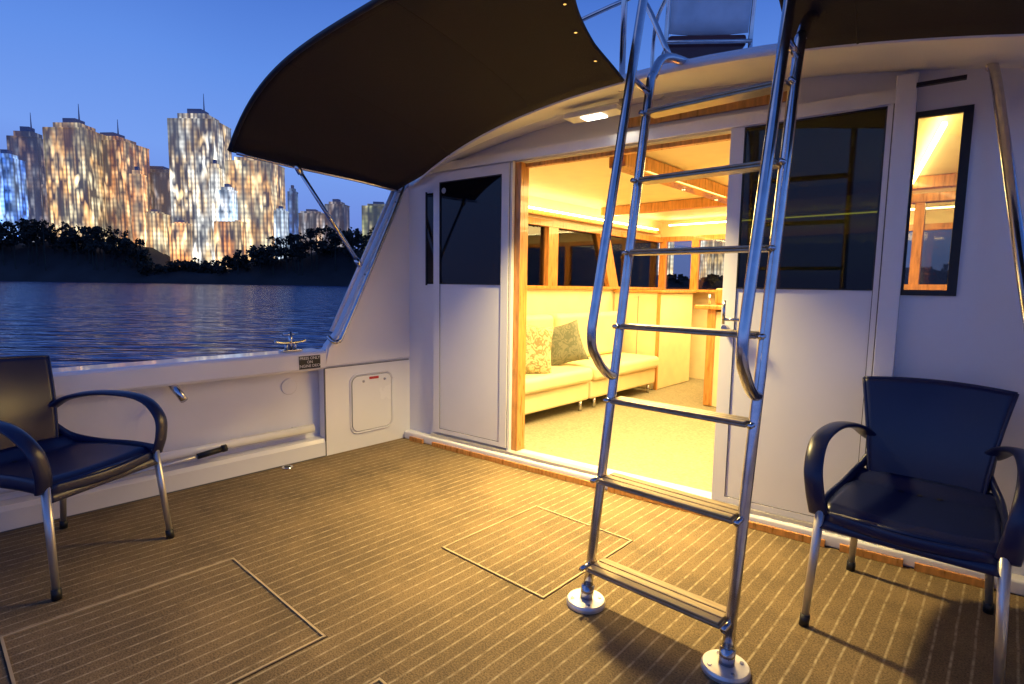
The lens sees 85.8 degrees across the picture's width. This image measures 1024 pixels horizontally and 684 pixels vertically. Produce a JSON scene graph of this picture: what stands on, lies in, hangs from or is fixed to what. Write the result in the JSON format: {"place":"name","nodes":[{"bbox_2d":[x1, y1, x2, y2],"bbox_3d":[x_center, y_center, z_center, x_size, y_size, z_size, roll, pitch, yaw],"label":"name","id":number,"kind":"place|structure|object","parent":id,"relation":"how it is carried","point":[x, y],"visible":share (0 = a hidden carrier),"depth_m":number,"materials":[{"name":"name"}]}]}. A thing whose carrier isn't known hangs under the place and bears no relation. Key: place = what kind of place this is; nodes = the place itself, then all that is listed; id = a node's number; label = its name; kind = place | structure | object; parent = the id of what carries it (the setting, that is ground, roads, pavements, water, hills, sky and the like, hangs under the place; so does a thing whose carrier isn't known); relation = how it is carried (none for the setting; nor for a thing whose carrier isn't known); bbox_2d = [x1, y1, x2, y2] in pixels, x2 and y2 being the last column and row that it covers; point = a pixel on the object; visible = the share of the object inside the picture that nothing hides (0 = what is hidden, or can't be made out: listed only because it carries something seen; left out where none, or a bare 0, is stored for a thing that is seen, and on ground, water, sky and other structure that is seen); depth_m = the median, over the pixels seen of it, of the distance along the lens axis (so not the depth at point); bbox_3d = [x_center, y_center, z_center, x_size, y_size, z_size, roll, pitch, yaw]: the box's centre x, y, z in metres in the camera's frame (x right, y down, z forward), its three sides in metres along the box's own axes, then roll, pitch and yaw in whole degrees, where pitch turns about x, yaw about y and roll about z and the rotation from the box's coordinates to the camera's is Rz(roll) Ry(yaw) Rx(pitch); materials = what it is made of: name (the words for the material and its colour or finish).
{"place":"outdoors","nodes":[
{"label":"outdoors","id":0,"kind":"place"},
{"bbox_2d":[0,281,348,367],"bbox_3d":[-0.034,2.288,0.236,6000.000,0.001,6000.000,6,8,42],"label":"river water","id":1,"kind":"structure","parent":0,"point":[67,324],"depth_m":32.40,"materials":[{"name":"blue liquid"}]},
{"bbox_2d":[0,348,409,532],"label":"boat hull","id":2,"kind":"object","parent":1,"relation":"on","point":[255,412],"visible":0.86,"depth_m":3.33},
{"bbox_2d":[0,355,174,601],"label":"armchair","id":3,"kind":"object","parent":2,"relation":"on","point":[47,457],"visible":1,"depth_m":2.43,"materials":[{"name":"blue leather"}]},
{"bbox_2d":[0,558,327,683],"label":"deck hatch","id":4,"kind":"object","parent":2,"relation":"on","point":[10,674],"visible":1,"depth_m":1.91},
{"bbox_2d":[116,444,227,479],"bbox_3d":[-1.942,0.676,3.049,0.044,0.087,0.692,6,8,42],"label":"boat hook","id":5,"kind":"object","parent":2,"relation":"attached to","point":[223,448],"visible":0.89,"depth_m":3.18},
{"bbox_2d":[273,332,306,351],"bbox_3d":[-1.482,-0.003,3.687,0.060,0.130,0.225,6,8,42],"label":"mooring cleat","id":6,"kind":"object","parent":2,"relation":"on","point":[290,344],"visible":1,"depth_m":3.67,"materials":[{"name":"silver metal"}]},
{"bbox_2d":[298,355,320,369],"bbox_3d":[-1.349,0.135,3.681,0.004,0.087,0.166,6,8,42],"label":"notice plaque","id":7,"kind":"object","parent":2,"relation":"attached to","point":[309,362],"visible":1,"depth_m":3.68,"materials":[{"name":"black plastic"}]},
{"bbox_2d":[326,184,408,343],"bbox_3d":[-1.029,-0.598,3.958,0.119,1.187,0.694,6,8,42],"label":"handrail","id":8,"kind":"object","parent":2,"relation":"attached to","point":[366,275],"visible":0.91,"depth_m":3.93,"materials":[{"name":"silver metal"}]},
{"bbox_2d":[349,370,392,433],"bbox_3d":[-1.031,0.440,4.069,0.017,0.442,0.372,6,8,42],"label":"locker hatch","id":9,"kind":"object","parent":2,"relation":"attached to","point":[371,401],"visible":1,"depth_m":4.06,"materials":[{"name":"white plastic"}]},
{"bbox_2d":[369,677,387,683],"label":"deck hatch","id":10,"kind":"object","parent":2,"relation":"on","point":[381,680],"visible":1,"depth_m":1.66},
{"bbox_2d":[425,192,426,284],"bbox_3d":[-0.634,-0.762,4.085,0.010,0.680,0.011,5,7,36],"label":"frame","id":11,"kind":"object","parent":2,"relation":"attached to","point":[425,238],"visible":1,"depth_m":4.08,"materials":[{"name":"black rubber"}]},
{"bbox_2d":[427,193,432,283],"bbox_3d":[-0.591,-0.759,4.057,0.095,0.660,0.005,5,7,36],"label":"glass","id":12,"kind":"object","parent":2,"relation":"attached to","point":[429,238],"visible":0.64,"depth_m":4.06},
{"bbox_2d":[433,173,439,431],"bbox_3d":[-0.543,-0.267,4.043,0.060,1.885,0.034,5,7,36],"label":"stile","id":13,"kind":"object","parent":2,"relation":"attached to","point":[436,304],"visible":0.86,"depth_m":4.03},
{"bbox_2d":[439,429,497,445],"bbox_3d":[-0.308,0.679,3.954,0.560,0.030,0.034,5,7,36],"label":"bottom rail","id":14,"kind":"object","parent":2,"relation":"on","point":[474,438],"visible":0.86,"depth_m":3.93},
{"bbox_2d":[439,174,501,440],"bbox_3d":[-0.295,-0.227,3.861,0.560,1.790,0.035,5,7,36],"label":"sliding door","id":15,"kind":"structure","parent":14,"relation":"on","point":[469,352],"depth_m":3.88,"materials":[{"name":"white plastic"}]},
{"bbox_2d":[439,325,439,428],"bbox_3d":[-0.531,0.113,4.052,0.003,1.069,0.004,6,8,42],"label":"panel groove","id":16,"kind":"object","parent":15,"relation":"attached to","point":[439,376],"visible":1,"depth_m":4.07},
{"bbox_2d":[439,183,440,282],"bbox_3d":[-0.516,-0.778,3.961,0.007,0.708,0.014,6,8,42],"label":"gasket","id":17,"kind":"object","parent":15,"relation":"attached to","point":[439,232],"visible":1,"depth_m":3.96,"materials":[{"name":"black rubber"}]},
{"bbox_2d":[439,283,499,284],"bbox_3d":[-0.298,-0.403,3.834,0.560,0.006,0.013,5,7,36],"label":"gasket bottom","id":18,"kind":"object","parent":15,"relation":"attached to","point":[470,284],"visible":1,"depth_m":3.80,"materials":[{"name":"black rubber"}]},
{"bbox_2d":[441,175,500,283],"bbox_3d":[-0.290,-0.758,3.801,0.560,0.720,0.004,5,7,36],"label":"glass","id":19,"kind":"object","parent":15,"relation":"in","point":[470,228],"visible":1,"depth_m":3.79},
{"bbox_2d":[500,175,501,280],"bbox_3d":[-0.071,-0.738,3.634,0.007,0.708,0.014,6,8,42],"label":"gasket","id":20,"kind":"object","parent":15,"relation":"attached to","point":[500,230],"visible":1,"depth_m":3.63,"materials":[{"name":"black rubber"}]},
{"bbox_2d":[439,164,501,181],"bbox_3d":[-0.281,-1.149,3.766,0.560,0.065,0.034,5,7,36],"label":"top rail","id":21,"kind":"object","parent":2,"relation":"attached to","point":[496,169],"visible":0.86,"depth_m":3.74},
{"bbox_2d":[498,163,509,447],"bbox_3d":[-0.045,-0.221,3.676,0.060,1.885,0.034,5,7,36],"label":"stile","id":22,"kind":"object","parent":2,"relation":"attached to","point":[504,298],"visible":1,"depth_m":3.66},
{"bbox_2d":[0,437,1023,683],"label":"boat deck","id":23,"kind":"object","parent":2,"relation":"attached to","point":[358,565],"visible":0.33,"depth_m":2.15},
{"bbox_2d":[566,0,818,683],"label":"ladder","id":24,"kind":"object","parent":23,"relation":"on","point":[724,663],"visible":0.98,"depth_m":1.85,"materials":[{"name":"silver metal"}]},
{"bbox_2d":[798,376,1023,683],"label":"armchair","id":25,"kind":"object","parent":23,"relation":"on","point":[923,483],"visible":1,"depth_m":2.03,"materials":[{"name":"blue leather"}]},
{"bbox_2d":[441,505,632,599],"bbox_3d":[0.126,0.941,2.568,0.603,0.005,0.678,6,8,42],"label":"deck hatch","id":26,"kind":"object","parent":2,"relation":"on","point":[527,589],"visible":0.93,"depth_m":2.45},
{"bbox_2d":[525,311,658,414],"bbox_3d":[0.549,0.170,5.214,0.630,0.852,2.400,6,8,42],"label":"sofa","id":27,"kind":"object","parent":2,"relation":"on","point":[579,381],"visible":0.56,"depth_m":5.13,"materials":[{"name":"beige fabric"}]},
{"bbox_2d":[526,324,553,373],"bbox_3d":[0.136,0.057,4.631,0.470,0.470,0.170,9,-17,-20],"label":"throw pillow","id":28,"kind":"object","parent":27,"relation":"on","point":[538,348],"visible":0.49,"depth_m":4.58,"materials":[{"name":"fabric"}]},
{"bbox_2d":[551,320,588,365],"bbox_3d":[0.472,0.021,5.135,0.400,0.400,0.170,-14,-15,-4],"label":"throw pillow","id":29,"kind":"object","parent":27,"relation":"on","point":[567,346],"visible":0.77,"depth_m":5.06,"materials":[{"name":"grey fabric"}]},
{"bbox_2d":[563,103,621,123],"bbox_3d":[0.436,-1.208,2.927,0.320,0.034,0.110,5,7,37],"label":"overhang lamp","id":30,"kind":"object","parent":2,"relation":"attached to","point":[601,112],"visible":0.81,"depth_m":2.90,"materials":[{"name":"beige"}]},
{"bbox_2d":[227,0,1023,266],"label":"canopy","id":31,"kind":"object","parent":2,"relation":"attached to","point":[393,95],"visible":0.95,"depth_m":2.74,"materials":[{"name":"fabric"}]},
{"bbox_2d":[582,0,670,105],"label":"flybridge rail","id":32,"kind":"object","parent":2,"relation":"on","point":[623,31],"visible":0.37,"depth_m":2.65,"materials":[{"name":"silver metal"}]},
{"bbox_2d":[613,290,695,389],"bbox_3d":[1.661,-0.064,6.478,0.610,1.088,0.870,6,8,42],"label":"galley cabinet","id":33,"kind":"object","parent":2,"relation":"on","point":[671,351],"visible":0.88,"depth_m":6.19,"materials":[{"name":"brown wood"}]},
{"bbox_2d":[322,34,1023,595],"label":"boat cabin","id":34,"kind":"object","parent":2,"relation":"on","point":[968,332],"visible":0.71,"depth_m":3.37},
{"bbox_2d":[695,288,722,406],"bbox_3d":[2.435,0.059,5.239,1.090,1.120,0.910,6,8,42],"label":"cabinet","id":35,"kind":"object","parent":34,"relation":"in","point":[711,361],"visible":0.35,"depth_m":5.22,"materials":[{"name":"brown wood"}]},
{"bbox_2d":[650,0,756,99],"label":"flybridge chair","id":36,"kind":"object","parent":2,"relation":"on","point":[706,27],"visible":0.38,"depth_m":2.87,"materials":[{"name":"grey fabric"}]},
{"bbox_2d":[722,300,725,323],"bbox_3d":[1.068,-0.150,2.778,0.016,0.120,0.016,6,8,42],"label":"handle bar","id":37,"kind":"object","parent":2,"relation":"attached to","point":[723,310],"visible":1,"depth_m":2.77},
{"bbox_2d":[723,318,738,321],"bbox_3d":[1.101,-0.112,2.757,0.086,0.016,0.024,6,8,42],"label":"door handle","id":38,"kind":"object","parent":37,"relation":"attached to","point":[731,319],"visible":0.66,"depth_m":2.75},
{"bbox_2d":[711,126,744,501],"bbox_3d":[1.111,-0.139,2.825,0.065,1.960,0.034,5,7,36],"label":"stile","id":39,"kind":"object","parent":2,"relation":"attached to","point":[729,297],"visible":0.71,"depth_m":2.81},
{"bbox_2d":[724,496,813,522],"bbox_3d":[1.355,0.845,2.733,0.580,0.030,0.034,5,7,36],"label":"bottom rail","id":40,"kind":"object","parent":2,"relation":"on","point":[798,516],"visible":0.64,"depth_m":2.74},
{"bbox_2d":[725,496,813,516],"bbox_3d":[1.348,0.829,2.721,0.574,0.003,0.004,5,7,36],"label":"panel groove","id":41,"kind":"object","parent":40,"relation":"on","point":[773,507],"visible":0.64,"depth_m":2.75},
{"bbox_2d":[725,106,887,515],"bbox_3d":[1.369,-0.100,2.635,0.580,1.870,0.035,5,7,36],"label":"sliding door","id":42,"kind":"structure","parent":40,"relation":"on","point":[816,366],"depth_m":2.64,"materials":[{"name":"white plastic"}]},
{"bbox_2d":[724,289,736,495],"bbox_3d":[1.124,0.270,2.836,0.003,1.084,0.004,6,8,42],"label":"panel groove","id":43,"kind":"object","parent":42,"relation":"attached to","point":[730,393],"visible":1,"depth_m":2.83},
{"bbox_2d":[736,129,746,286],"bbox_3d":[1.140,-0.660,2.741,0.007,0.773,0.014,6,8,42],"label":"gasket","id":44,"kind":"object","parent":42,"relation":"attached to","point":[741,208],"visible":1,"depth_m":2.74,"materials":[{"name":"black rubber"}]},
{"bbox_2d":[736,287,872,290],"bbox_3d":[1.365,-0.252,2.611,0.580,0.006,0.013,5,7,36],"label":"gasket bottom","id":45,"kind":"object","parent":42,"relation":"attached to","point":[812,289],"visible":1,"depth_m":2.57,"materials":[{"name":"black rubber"}]},
{"bbox_2d":[738,108,885,288],"bbox_3d":[1.373,-0.639,2.575,0.580,0.785,0.004,5,7,36],"label":"glass","id":46,"kind":"object","parent":42,"relation":"attached to","point":[829,230],"visible":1,"depth_m":2.52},
{"bbox_2d":[858,291,872,460],"bbox_3d":[1.588,0.312,2.496,0.003,1.084,0.004,6,8,42],"label":"panel groove","id":47,"kind":"object","parent":42,"relation":"attached to","point":[865,371],"visible":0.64,"depth_m":2.47},
{"bbox_2d":[871,108,887,288],"bbox_3d":[1.601,-0.618,2.401,0.007,0.773,0.014,6,8,42],"label":"gasket","id":48,"kind":"object","parent":42,"relation":"attached to","point":[879,198],"visible":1,"depth_m":2.40,"materials":[{"name":"black rubber"}]},
{"bbox_2d":[745,105,887,126],"bbox_3d":[1.384,-1.060,2.537,0.580,0.060,0.034,5,7,36],"label":"top rail","id":49,"kind":"object","parent":2,"relation":"attached to","point":[825,114],"visible":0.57,"depth_m":2.48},
{"bbox_2d":[859,104,893,459],"bbox_3d":[1.611,-0.093,2.457,0.020,1.960,0.034,5,7,36],"label":"stile","id":50,"kind":"object","parent":2,"relation":"attached to","point":[879,246],"visible":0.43,"depth_m":2.41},
{"bbox_2d":[901,118,918,289],"bbox_3d":[1.704,-0.586,2.363,0.010,0.720,0.011,5,7,36],"label":"frame","id":51,"kind":"object","parent":2,"relation":"attached to","point":[909,203],"visible":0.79,"depth_m":2.36,"materials":[{"name":"black rubber"}]},
{"bbox_2d":[900,290,956,295],"bbox_3d":[1.771,-0.209,2.348,0.190,0.024,0.011,5,7,36],"label":"frame bottom","id":52,"kind":"object","parent":2,"relation":"attached to","point":[931,292],"visible":0.86,"depth_m":2.34,"materials":[{"name":"metal"}]},
{"bbox_2d":[916,104,974,117],"bbox_3d":[1.782,-0.949,2.272,0.190,0.024,0.011,5,7,36],"label":"window frame","id":53,"kind":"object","parent":2,"relation":"attached to","point":[945,111],"depth_m":2.27,"materials":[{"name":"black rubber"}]},
{"bbox_2d":[947,110,973,289],"bbox_3d":[1.840,-0.574,2.263,0.033,0.720,0.011,5,7,36],"label":"frame","id":54,"kind":"object","parent":2,"relation":"attached to","point":[961,188],"visible":1,"depth_m":2.26,"materials":[{"name":"black metal"}]},
{"bbox_2d":[985,63,1023,329],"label":"handrail","id":55,"kind":"object","parent":2,"relation":"attached to","point":[1014,212],"visible":0.94,"depth_m":1.84,"materials":[{"name":"silver metal"}]},
{"bbox_2d":[0,240,947,289],"bbox_3d":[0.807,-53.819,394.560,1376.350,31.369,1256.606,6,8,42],"label":"river bank","id":56,"kind":"structure","parent":0,"point":[59,268],"depth_m":372.43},
{"bbox_2d":[129,175,133,241],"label":"corner fin","id":57,"kind":"object","parent":56,"relation":"on","point":[131,208],"visible":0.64,"depth_m":414.09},
{"bbox_2d":[141,175,145,246],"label":"corner fin","id":58,"kind":"object","parent":56,"relation":"on","point":[143,210],"visible":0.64,"depth_m":415.39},
{"bbox_2d":[208,169,212,264],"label":"corner fin","id":59,"kind":"object","parent":56,"relation":"on","point":[210,214],"visible":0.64,"depth_m":413.16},
{"bbox_2d":[209,169,222,263],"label":"tower","id":60,"kind":"structure","parent":56,"relation":"on","point":[214,184],"depth_m":412.85,"materials":[{"name":"white"}]},
{"bbox_2d":[275,212,288,258],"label":"tower","id":61,"kind":"structure","parent":56,"relation":"on","point":[279,225],"depth_m":414.55,"materials":[{"name":"blue"}]},
{"bbox_2d":[0,217,948,285],"bbox_3d":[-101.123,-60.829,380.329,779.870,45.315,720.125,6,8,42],"label":"tree line","id":62,"kind":"object","parent":56,"relation":"on","point":[70,239],"visible":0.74,"depth_m":372.16,"materials":[{"name":"green plant"}]},
{"bbox_2d":[0,0,951,278],"label":"sky","id":63,"kind":"structure","parent":0,"point":[140,64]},
{"label":"city ground","id":64,"kind":"structure","parent":0,"visible":0},
{"bbox_2d":[0,159,28,235],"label":"tower","id":65,"kind":"structure","parent":64,"relation":"on","point":[7,209],"depth_m":426.45,"materials":[{"name":"blue"}]},
{"bbox_2d":[0,157,25,162],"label":"parapet","id":66,"kind":"structure","parent":65,"relation":"on","point":[12,158],"depth_m":422.94,"materials":[{"name":"blue"}]},
{"bbox_2d":[0,153,18,159],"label":"setback storeys","id":67,"kind":"object","parent":66,"relation":"on","point":[5,155],"visible":0.64,"depth_m":424.20,"materials":[{"name":"blue"}]},
{"bbox_2d":[0,149,12,153],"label":"roof plant","id":68,"kind":"object","parent":67,"relation":"on","point":[5,151],"visible":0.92,"depth_m":425.31,"materials":[{"name":"concrete"}]},
{"bbox_2d":[11,159,17,235],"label":"corner fin","id":69,"kind":"object","parent":64,"relation":"on","point":[14,191],"visible":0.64,"depth_m":425.00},
{"bbox_2d":[7,136,45,241],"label":"tower","id":70,"kind":"structure","parent":64,"relation":"on","point":[23,148],"depth_m":451.58,"materials":[{"name":"grey"}]},
{"bbox_2d":[6,135,42,139],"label":"parapet","id":71,"kind":"structure","parent":70,"relation":"on","point":[24,136],"depth_m":447.46,"materials":[{"name":"grey"}]},
{"bbox_2d":[13,131,41,138],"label":"setback storeys","id":72,"kind":"object","parent":71,"relation":"on","point":[24,133],"visible":0.71,"depth_m":450.10,"materials":[{"name":"grey"}]},
{"bbox_2d":[20,126,34,131],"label":"roof plant","id":73,"kind":"object","parent":72,"relation":"on","point":[23,128],"visible":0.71,"depth_m":451.82,"materials":[{"name":"concrete"}]},
{"bbox_2d":[35,138,41,220],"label":"corner fin","id":74,"kind":"object","parent":64,"relation":"on","point":[38,178],"visible":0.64,"depth_m":451.90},
{"bbox_2d":[42,186,48,227],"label":"tower","id":75,"kind":"structure","parent":64,"relation":"on","point":[45,203],"depth_m":422.68,"materials":[{"name":"grey"}]},
{"bbox_2d":[42,128,49,225],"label":"corner fin","id":76,"kind":"object","parent":64,"relation":"on","point":[46,175],"visible":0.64,"depth_m":407.83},
{"bbox_2d":[44,128,106,239],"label":"tower","id":77,"kind":"structure","parent":64,"relation":"on","point":[66,174],"depth_m":409.56,"materials":[{"name":"multicoloured"}]},
{"bbox_2d":[42,127,105,136],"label":"parapet","id":78,"kind":"structure","parent":77,"relation":"on","point":[75,128],"depth_m":404.35,"materials":[{"name":"beige"}]},
{"bbox_2d":[53,122,95,131],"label":"setback storeys","id":79,"kind":"object","parent":78,"relation":"on","point":[63,124],"visible":0.57,"depth_m":408.15,"materials":[{"name":"beige"}]},
{"bbox_2d":[62,118,84,124],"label":"roof plant","id":80,"kind":"object","parent":79,"relation":"on","point":[73,120],"visible":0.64,"depth_m":411.06,"materials":[{"name":"concrete"}]},
{"bbox_2d":[83,128,89,234],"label":"corner fin","id":81,"kind":"object","parent":64,"relation":"on","point":[86,178],"visible":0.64,"depth_m":407.78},
{"bbox_2d":[120,141,126,236],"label":"corner fin","id":82,"kind":"object","parent":64,"relation":"on","point":[123,186],"visible":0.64,"depth_m":424.19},
{"bbox_2d":[102,141,151,245],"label":"tower","id":83,"kind":"structure","parent":64,"relation":"on","point":[133,156],"depth_m":427.04,"materials":[{"name":"orange"}]},
{"bbox_2d":[101,140,149,149],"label":"parapet","id":84,"kind":"structure","parent":83,"relation":"on","point":[125,142],"depth_m":425.20,"materials":[{"name":"beige"}]},
{"bbox_2d":[106,136,135,144],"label":"setback storeys","id":85,"kind":"object","parent":84,"relation":"on","point":[117,138],"visible":0.36,"depth_m":427.34,"materials":[{"name":"beige"}]},
{"bbox_2d":[100,132,124,137],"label":"roof plant","id":86,"kind":"object","parent":85,"relation":"on","point":[110,134],"visible":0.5,"depth_m":430.76,"materials":[{"name":"concrete"}]},
{"bbox_2d":[130,175,147,246],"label":"tower","id":87,"kind":"structure","parent":64,"relation":"on","point":[137,209],"depth_m":415.62,"materials":[{"name":"orange"}]},
{"bbox_2d":[145,214,169,255],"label":"tower","id":88,"kind":"structure","parent":64,"relation":"on","point":[153,231],"depth_m":420.92,"materials":[{"name":"beige"}]},
{"bbox_2d":[150,173,171,222],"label":"tower","id":89,"kind":"structure","parent":64,"relation":"on","point":[160,193],"depth_m":456.89,"materials":[{"name":"grey"}]},
{"bbox_2d":[150,169,169,172],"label":"setback storeys","id":90,"kind":"object","parent":89,"relation":"on","point":[160,170],"visible":0.29,"depth_m":459.17,"materials":[{"name":"grey"}]},
{"bbox_2d":[150,166,168,168],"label":"roof plant","id":91,"kind":"object","parent":90,"relation":"on","point":[157,167],"visible":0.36,"depth_m":462.41,"materials":[{"name":"concrete"}]},
{"bbox_2d":[170,224,192,261],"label":"tower","id":92,"kind":"structure","parent":64,"relation":"on","point":[179,235],"depth_m":417.32,"materials":[{"name":"beige"}]},
{"bbox_2d":[168,119,231,264],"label":"tower","id":93,"kind":"structure","parent":64,"relation":"on","point":[191,150],"depth_m":416.87,"materials":[{"name":"multicoloured"}]},
{"bbox_2d":[167,119,172,222],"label":"corner fin","id":94,"kind":"object","parent":93,"relation":"attached to","point":[170,170],"visible":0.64,"depth_m":415.75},
{"bbox_2d":[167,118,230,129],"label":"parapet","id":95,"kind":"structure","parent":93,"relation":"on","point":[200,119],"depth_m":411.77,"materials":[{"name":"grey"}]},
{"bbox_2d":[177,113,218,121],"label":"setback storeys","id":96,"kind":"object","parent":95,"relation":"on","point":[194,115],"visible":0.43,"depth_m":415.98,"materials":[{"name":"grey"}]},
{"bbox_2d":[187,109,208,114],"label":"roof plant","id":97,"kind":"object","parent":96,"relation":"on","point":[195,111],"visible":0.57,"depth_m":419.25,"materials":[{"name":"concrete"}]},
{"bbox_2d":[218,191,237,220],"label":"tower","id":98,"kind":"structure","parent":64,"relation":"on","point":[225,206],"depth_m":412.88,"materials":[{"name":"white"}]},
{"bbox_2d":[215,222,247,268],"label":"tower","id":99,"kind":"structure","parent":64,"relation":"on","point":[227,237],"depth_m":413.78,"materials":[{"name":"orange"}]},
{"bbox_2d":[226,161,285,259],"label":"tower","id":100,"kind":"structure","parent":64,"relation":"on","point":[249,182],"depth_m":418.47,"materials":[{"name":"multicoloured"}]},
{"bbox_2d":[225,160,284,168],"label":"parapet","id":101,"kind":"structure","parent":100,"relation":"on","point":[252,161],"depth_m":414.80,"materials":[{"name":"beige"}]},
{"bbox_2d":[234,157,259,160],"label":"setback storeys","id":102,"kind":"object","parent":101,"relation":"on","point":[240,158],"visible":0.29,"depth_m":419.11,"materials":[{"name":"beige"}]},
{"bbox_2d":[269,163,272,245],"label":"corner fin","id":103,"kind":"object","parent":100,"relation":"attached to","point":[270,201],"visible":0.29,"depth_m":417.66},
{"bbox_2d":[288,192,298,242],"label":"tower","id":104,"kind":"structure","parent":64,"relation":"on","point":[293,222],"depth_m":444.68,"materials":[{"name":"blue"}]},
{"bbox_2d":[298,214,324,252],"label":"tower","id":105,"kind":"structure","parent":64,"relation":"on","point":[309,221],"depth_m":501.11,"materials":[{"name":"grey"}]},
{"bbox_2d":[325,205,349,246],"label":"tower","id":106,"kind":"structure","parent":64,"relation":"on","point":[335,212],"depth_m":465.68,"materials":[{"name":"grey"}]},
{"bbox_2d":[362,207,383,247],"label":"tower","id":107,"kind":"structure","parent":64,"relation":"on","point":[371,215],"depth_m":412.36,"materials":[{"name":"grey"}]},
{"bbox_2d":[658,242,672,274],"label":"tower","id":108,"kind":"structure","parent":64,"relation":"on","point":[670,262],"depth_m":441.56,"materials":[{"name":"multicoloured"}]},
{"bbox_2d":[699,240,724,278],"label":"tower","id":109,"kind":"structure","parent":64,"relation":"on","point":[706,265],"depth_m":448.82,"materials":[{"name":"multicoloured"}]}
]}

